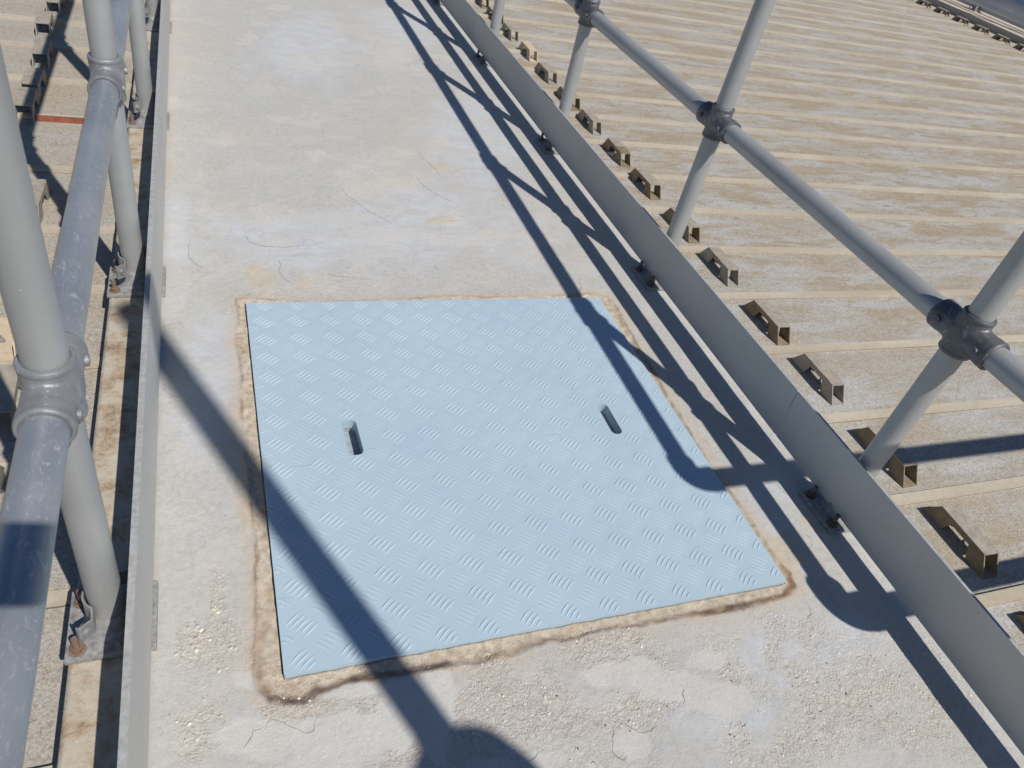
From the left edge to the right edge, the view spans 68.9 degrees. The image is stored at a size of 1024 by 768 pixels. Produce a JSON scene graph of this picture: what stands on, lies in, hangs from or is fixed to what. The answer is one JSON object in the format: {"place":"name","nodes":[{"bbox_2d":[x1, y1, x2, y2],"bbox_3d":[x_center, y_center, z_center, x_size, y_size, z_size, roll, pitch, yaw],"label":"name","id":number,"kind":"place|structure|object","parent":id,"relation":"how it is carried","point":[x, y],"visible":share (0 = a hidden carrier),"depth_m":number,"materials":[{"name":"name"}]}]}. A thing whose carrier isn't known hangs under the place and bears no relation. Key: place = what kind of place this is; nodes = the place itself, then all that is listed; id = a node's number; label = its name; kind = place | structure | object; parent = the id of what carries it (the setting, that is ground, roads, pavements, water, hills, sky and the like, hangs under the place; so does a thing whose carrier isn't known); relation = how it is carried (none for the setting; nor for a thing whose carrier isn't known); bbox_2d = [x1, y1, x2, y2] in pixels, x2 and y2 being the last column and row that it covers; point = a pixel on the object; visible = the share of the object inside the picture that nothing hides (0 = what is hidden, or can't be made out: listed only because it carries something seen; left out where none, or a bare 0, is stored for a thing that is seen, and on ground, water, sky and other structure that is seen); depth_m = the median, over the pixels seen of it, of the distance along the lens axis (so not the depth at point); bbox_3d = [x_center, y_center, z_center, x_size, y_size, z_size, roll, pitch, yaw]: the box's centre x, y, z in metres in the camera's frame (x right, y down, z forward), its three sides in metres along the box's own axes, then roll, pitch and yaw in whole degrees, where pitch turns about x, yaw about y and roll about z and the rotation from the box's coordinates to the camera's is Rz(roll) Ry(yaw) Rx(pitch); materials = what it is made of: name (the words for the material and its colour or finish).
{"place":"outdoors","nodes":[
{"label":"outdoors","id":0,"kind":"place"},
{"bbox_2d":[0,0,133,767],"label":"roof","id":1,"kind":"structure","parent":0,"point":[50,149],"depth_m":2.14,"materials":[{"name":"beige metal"}]},
{"bbox_2d":[0,465,4,493],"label":"roof bracket","id":2,"kind":"object","parent":1,"relation":"on","point":[2,475],"visible":1,"depth_m":1.40,"materials":[{"name":"metal"}]},
{"bbox_2d":[0,317,16,360],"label":"roof bracket","id":3,"kind":"object","parent":1,"relation":"on","point":[8,350],"visible":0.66,"depth_m":1.68,"materials":[{"name":"metal"}]},
{"bbox_2d":[0,364,20,440],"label":"roof bracket","id":4,"kind":"object","parent":1,"relation":"attached to","point":[9,385],"visible":0.82,"depth_m":1.52,"materials":[{"name":"metal"}]},
{"bbox_2d":[14,87,39,123],"bbox_3d":[-1.628,-0.942,2.502,0.053,0.050,0.215,-5,43,-22],"label":"roof bracket","id":5,"kind":"object","parent":1,"relation":"on","point":[27,96],"visible":0.95,"depth_m":2.47,"materials":[{"name":"metal"}]},
{"bbox_2d":[20,67,46,98],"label":"roof bracket","id":6,"kind":"object","parent":1,"relation":"on","point":[33,76],"visible":0.58,"depth_m":2.61,"materials":[{"name":"metal"}]},
{"bbox_2d":[31,179,51,222],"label":"roof bracket","id":7,"kind":"object","parent":1,"relation":"on","point":[42,189],"visible":0.38,"depth_m":2.10,"materials":[{"name":"metal"}]},
{"bbox_2d":[31,39,53,70],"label":"roof bracket","id":8,"kind":"object","parent":1,"relation":"on","point":[42,47],"visible":0.98,"depth_m":2.79,"materials":[{"name":"metal"}]},
{"bbox_2d":[34,10,53,38],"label":"roof bracket","id":9,"kind":"object","parent":1,"relation":"on","point":[44,18],"visible":1,"depth_m":3.01,"materials":[{"name":"metal"}]},
{"bbox_2d":[45,0,65,16],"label":"roof bracket","id":10,"kind":"object","parent":1,"relation":"on","point":[59,3],"visible":0.94,"depth_m":3.19,"materials":[{"name":"metal"}]},
{"bbox_2d":[36,115,83,123],"bbox_3d":[-1.495,-0.885,2.500,0.170,0.024,0.002,-3,43,-21],"label":"lap strip","id":11,"kind":"object","parent":1,"relation":"on","point":[58,119],"visible":0.64,"depth_m":2.49,"materials":[{"name":"brown metal"}]},
{"bbox_2d":[57,0,1023,767],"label":"walkway","id":12,"kind":"structure","parent":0,"point":[353,150],"depth_m":1.57,"materials":[{"name":"concrete"}]},
{"bbox_2d":[0,0,171,767],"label":"guard railing","id":13,"kind":"object","parent":12,"relation":"on","point":[51,473],"visible":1,"depth_m":1.00,"materials":[{"name":"metal"}]},
{"bbox_2d":[246,298,785,678],"bbox_3d":[-0.054,0.115,1.710,0.993,0.041,1.002,-3,43,-21],"label":"hatch cover","id":14,"kind":"object","parent":12,"relation":"in","point":[440,474],"visible":1,"depth_m":1.58,"materials":[{"name":"blue metal"}]},
{"bbox_2d":[431,0,1023,755],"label":"guard railing","id":15,"kind":"object","parent":12,"relation":"on","point":[963,628],"visible":1,"depth_m":1.72,"materials":[{"name":"metal"}]},
{"bbox_2d":[467,0,1023,651],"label":"roof","id":16,"kind":"structure","parent":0,"point":[897,126],"depth_m":3.58,"materials":[{"name":"metal"}]},
{"bbox_2d":[479,0,488,8],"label":"roof bracket","id":17,"kind":"object","parent":16,"relation":"on","point":[484,7],"visible":0.97,"depth_m":4.69,"materials":[{"name":"metal"}]},
{"bbox_2d":[485,6,503,24],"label":"roof bracket","id":18,"kind":"object","parent":16,"relation":"on","point":[489,9],"visible":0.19,"depth_m":4.54,"materials":[{"name":"metal"}]},
{"bbox_2d":[501,22,518,41],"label":"roof bracket","id":19,"kind":"object","parent":16,"relation":"on","point":[510,27],"visible":0.99,"depth_m":4.29,"materials":[{"name":"metal"}]},
{"bbox_2d":[518,41,537,62],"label":"roof bracket","id":20,"kind":"object","parent":16,"relation":"on","point":[527,46],"visible":1,"depth_m":4.08,"materials":[{"name":"metal"}]},
{"bbox_2d":[535,62,557,84],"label":"roof bracket","id":21,"kind":"object","parent":16,"relation":"on","point":[546,68],"visible":1,"depth_m":3.86,"materials":[{"name":"metal"}]},
{"bbox_2d":[556,86,579,110],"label":"roof bracket","id":22,"kind":"object","parent":16,"relation":"on","point":[559,91],"visible":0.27,"depth_m":3.64,"materials":[{"name":"metal"}]},
{"bbox_2d":[578,108,601,135],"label":"roof bracket","id":23,"kind":"object","parent":16,"relation":"on","point":[591,117],"visible":1,"depth_m":3.44,"materials":[{"name":"metal"}]},
{"bbox_2d":[602,138,630,167],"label":"roof bracket","id":24,"kind":"object","parent":16,"relation":"on","point":[615,144],"visible":1,"depth_m":3.23,"materials":[{"name":"metal"}]},
{"bbox_2d":[630,167,660,199],"bbox_3d":[0.551,-0.832,3.066,0.050,0.050,0.215,-4,43,-22],"label":"roof bracket","id":25,"kind":"object","parent":16,"relation":"on","point":[647,178],"visible":1,"depth_m":3.04,"materials":[{"name":"metal"}]},
{"bbox_2d":[662,207,699,242],"bbox_3d":[0.651,-0.614,2.840,0.051,0.050,0.215,-4,43,-22],"label":"roof bracket","id":26,"kind":"object","parent":16,"relation":"on","point":[668,214],"visible":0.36,"depth_m":2.80,"materials":[{"name":"metal"}]},
{"bbox_2d":[699,247,738,286],"bbox_3d":[0.741,-0.426,2.646,0.046,0.050,0.215,-3,42,-20],"label":"roof bracket","id":27,"kind":"object","parent":16,"relation":"on","point":[719,256],"visible":1,"depth_m":2.62,"materials":[{"name":"metal"}]},
{"bbox_2d":[743,299,790,345],"bbox_3d":[0.834,-0.211,2.421,0.049,0.050,0.215,-3,43,-21],"label":"roof bracket","id":28,"kind":"object","parent":16,"relation":"on","point":[769,313],"visible":1,"depth_m":2.39,"materials":[{"name":"metal"}]},
{"bbox_2d":[791,353,844,405],"bbox_3d":[0.923,-0.028,2.232,0.046,0.050,0.215,-3,43,-21],"label":"roof bracket","id":29,"kind":"object","parent":16,"relation":"on","point":[832,389],"visible":1,"depth_m":2.20,"materials":[{"name":"metal"}]},
{"bbox_2d":[852,425,917,487],"bbox_3d":[1.015,0.181,2.014,0.051,0.050,0.215,-4,43,-22],"label":"roof bracket","id":30,"kind":"object","parent":16,"relation":"on","point":[903,468],"visible":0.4,"depth_m":1.97,"materials":[{"name":"metal"}]},
{"bbox_2d":[915,0,930,8],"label":"roof bracket","id":31,"kind":"object","parent":16,"relation":"on","point":[927,3],"visible":1,"depth_m":8.65,"materials":[{"name":"metal"}]},
{"bbox_2d":[933,7,949,16],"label":"roof bracket","id":32,"kind":"object","parent":16,"relation":"on","point":[940,9],"visible":0.98,"depth_m":8.46,"materials":[{"name":"metal"}]},
{"bbox_2d":[952,15,968,25],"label":"roof bracket","id":33,"kind":"object","parent":16,"relation":"on","point":[959,18],"visible":0.98,"depth_m":8.25,"materials":[{"name":"metal"}]},
{"bbox_2d":[922,504,999,578],"bbox_3d":[1.104,0.369,1.820,0.048,0.050,0.215,-2,42,-20],"label":"roof bracket","id":34,"kind":"object","parent":16,"relation":"on","point":[982,555],"visible":1,"depth_m":1.79,"materials":[{"name":"metal"}]},
{"bbox_2d":[971,24,988,34],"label":"roof bracket","id":35,"kind":"object","parent":16,"relation":"on","point":[978,27],"visible":0.98,"depth_m":8.04,"materials":[{"name":"metal"}]},
{"bbox_2d":[992,34,1009,44],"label":"roof bracket","id":36,"kind":"object","parent":16,"relation":"on","point":[999,37],"visible":0.92,"depth_m":7.84,"materials":[{"name":"metal"}]},
{"bbox_2d":[1013,612,1023,626],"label":"roof bracket","id":37,"kind":"object","parent":16,"relation":"on","point":[1019,617],"visible":1,"depth_m":1.67,"materials":[{"name":"metal"}]},
{"bbox_2d":[1013,43,1023,51],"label":"roof bracket","id":38,"kind":"object","parent":16,"relation":"on","point":[1019,46],"visible":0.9,"depth_m":7.68,"materials":[{"name":"metal"}]},
{"bbox_2d":[925,0,1023,44],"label":"walkway","id":39,"kind":"structure","parent":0,"point":[995,25],"depth_m":8.45,"materials":[{"name":"concrete"}]},
{"bbox_2d":[957,0,1023,28],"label":"guard railing","id":40,"kind":"object","parent":39,"relation":"on","point":[975,8],"visible":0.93,"depth_m":8.66,"materials":[{"name":"metal"}]}
]}

